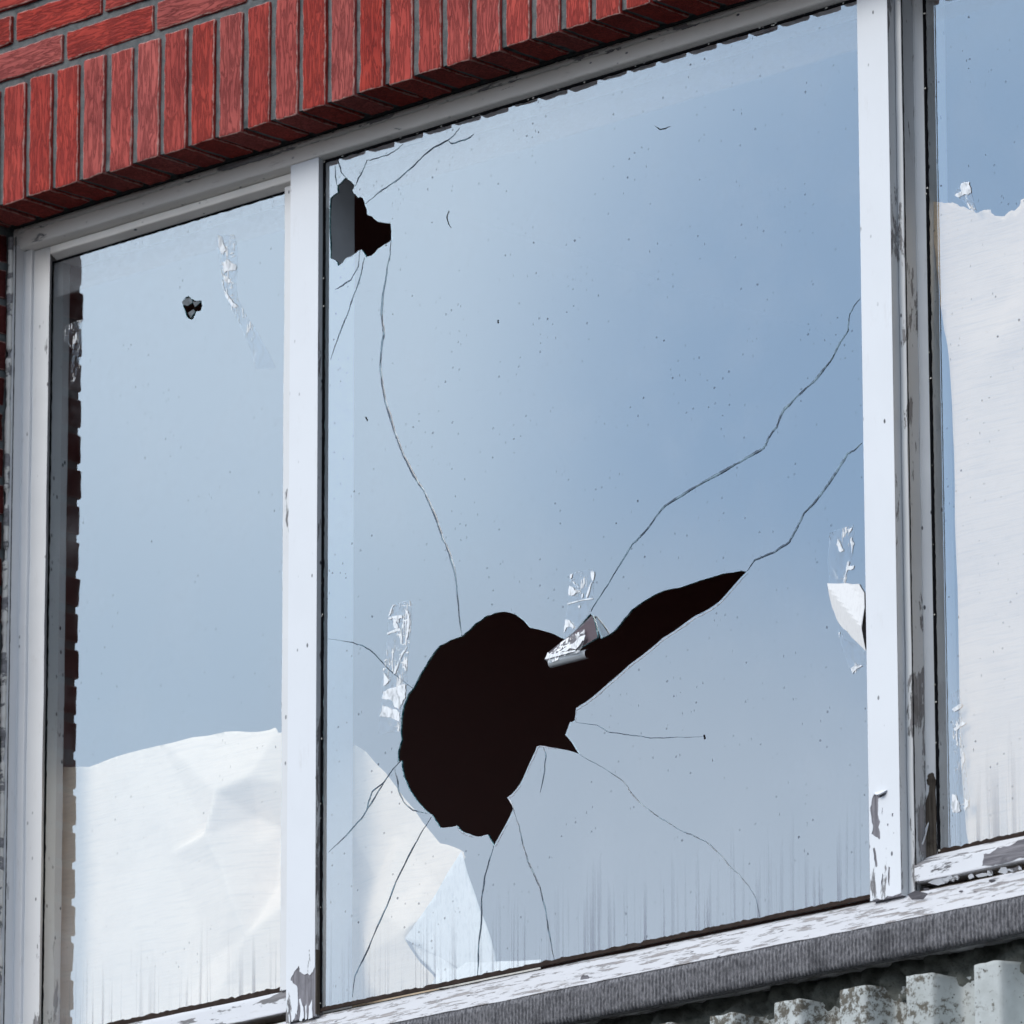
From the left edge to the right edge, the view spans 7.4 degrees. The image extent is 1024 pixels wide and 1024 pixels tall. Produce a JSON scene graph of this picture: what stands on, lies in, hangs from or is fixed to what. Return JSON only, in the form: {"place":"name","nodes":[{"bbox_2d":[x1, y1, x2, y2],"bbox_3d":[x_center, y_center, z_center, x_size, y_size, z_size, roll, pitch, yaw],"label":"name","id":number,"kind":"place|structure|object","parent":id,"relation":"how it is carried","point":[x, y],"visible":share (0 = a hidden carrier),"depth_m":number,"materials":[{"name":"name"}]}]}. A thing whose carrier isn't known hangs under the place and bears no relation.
{"place":"outdoors","nodes":[
{"label":"outdoors","id":0,"kind":"place"},
{"bbox_2d":[63,0,1023,988],"bbox_3d":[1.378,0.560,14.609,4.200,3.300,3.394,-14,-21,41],"label":"window pane","id":1,"kind":"object","parent":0,"point":[541,452],"depth_m":16.37,"materials":[{"name":"blue"}]},
{"label":"ground","id":2,"kind":"structure","parent":0,"visible":0},
{"bbox_2d":[0,0,756,762],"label":"brick wall","id":3,"kind":"structure","parent":2,"relation":"on","point":[104,100],"depth_m":14.15,"materials":[{"name":"red brick"}]},
{"bbox_2d":[0,0,1023,1023],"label":"window","id":4,"kind":"structure","parent":3,"relation":"attached to","point":[936,888],"depth_m":13.68,"materials":[{"name":"paint"}]},
{"bbox_2d":[65,320,79,380],"bbox_3d":[-0.810,-0.290,14.485,0.055,0.124,0.001,-14,-21,41],"label":"tape strip","id":5,"kind":"object","parent":4,"relation":"attached to","point":[74,340],"visible":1,"depth_m":14.49,"materials":[{"name":"white plastic"}]},
{"bbox_2d":[217,234,253,335],"bbox_3d":[-0.480,-0.382,14.187,0.154,0.287,0.001,-14,-21,41],"label":"tape strip","id":6,"kind":"object","parent":4,"relation":"attached to","point":[227,266],"visible":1,"depth_m":14.23,"materials":[{"name":"white plastic"}]},
{"bbox_2d":[60,728,540,1023],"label":"paper sheet","id":7,"kind":"object","parent":4,"relation":"attached to","point":[164,877],"visible":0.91,"depth_m":14.03,"materials":[{"name":"white paper"}]},
{"bbox_2d":[380,601,410,731],"bbox_3d":[-0.203,0.271,13.701,0.084,0.232,0.001,-14,-21,41],"label":"tape strip","id":8,"kind":"object","parent":4,"relation":"attached to","point":[397,691],"visible":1,"depth_m":13.70,"materials":[{"name":"white plastic"}]},
{"bbox_2d":[544,615,598,667],"bbox_3d":[0.101,0.219,13.397,0.132,0.079,0.029,-14,-21,41],"label":"glass shard","id":9,"kind":"object","parent":4,"relation":"attached to","point":[568,657],"visible":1,"depth_m":13.39,"materials":[{"name":"grey"}]},
{"bbox_2d":[564,571,593,631],"bbox_3d":[0.114,0.155,13.423,0.072,0.113,0.001,-14,-21,41],"label":"tape strip","id":10,"kind":"object","parent":4,"relation":"attached to","point":[571,591],"visible":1,"depth_m":13.43,"materials":[{"name":"white plastic"}]},
{"bbox_2d":[837,527,853,582],"bbox_3d":[0.544,0.074,13.025,0.059,0.098,0.001,-14,-21,41],"label":"tape strip","id":11,"kind":"object","parent":4,"relation":"attached to","point":[848,567],"visible":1,"depth_m":13.02,"materials":[{"name":"white plastic"}]},
{"bbox_2d":[827,583,865,650],"bbox_3d":[0.552,0.173,12.982,0.076,0.129,0.010,-14,-21,41],"label":"paper scrap","id":12,"kind":"object","parent":4,"relation":"attached to","point":[847,602],"visible":1,"depth_m":12.98,"materials":[{"name":"white paper"}]},
{"bbox_2d":[839,632,861,673],"bbox_3d":[0.559,0.228,12.967,0.057,0.082,0.001,-14,-21,41],"label":"tape strip","id":13,"kind":"object","parent":4,"relation":"attached to","point":[853,668],"visible":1,"depth_m":12.95,"materials":[{"name":"white plastic"}]},
{"bbox_2d":[951,704,968,812],"bbox_3d":[0.729,0.389,12.823,0.038,0.206,0.001,-14,-21,41],"label":"tape strip","id":14,"kind":"object","parent":4,"relation":"attached to","point":[954,797],"visible":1,"depth_m":12.81,"materials":[{"name":"white plastic"}]},
{"bbox_2d":[955,182,974,210],"bbox_3d":[0.751,-0.521,13.056,0.050,0.058,0.001,-14,-21,41],"label":"tape strip","id":15,"kind":"object","parent":4,"relation":"attached to","point":[965,188],"visible":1,"depth_m":13.06,"materials":[{"name":"white plastic"}]},
{"bbox_2d":[933,199,1023,843],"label":"paper sheet","id":16,"kind":"object","parent":4,"relation":"attached to","point":[980,261],"visible":0.98,"depth_m":12.91,"materials":[{"name":"white paper"}]},
{"bbox_2d":[663,960,1023,1023],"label":"corrugated cladding","id":17,"kind":"structure","parent":3,"relation":"attached to","point":[992,992],"depth_m":12.66,"materials":[{"name":"paint"}]},
{"bbox_2d":[597,938,1023,1023],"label":"mortar fillet","id":18,"kind":"object","parent":17,"relation":"on","point":[891,978],"visible":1,"depth_m":12.84,"materials":[{"name":"grey concrete"}]}
]}

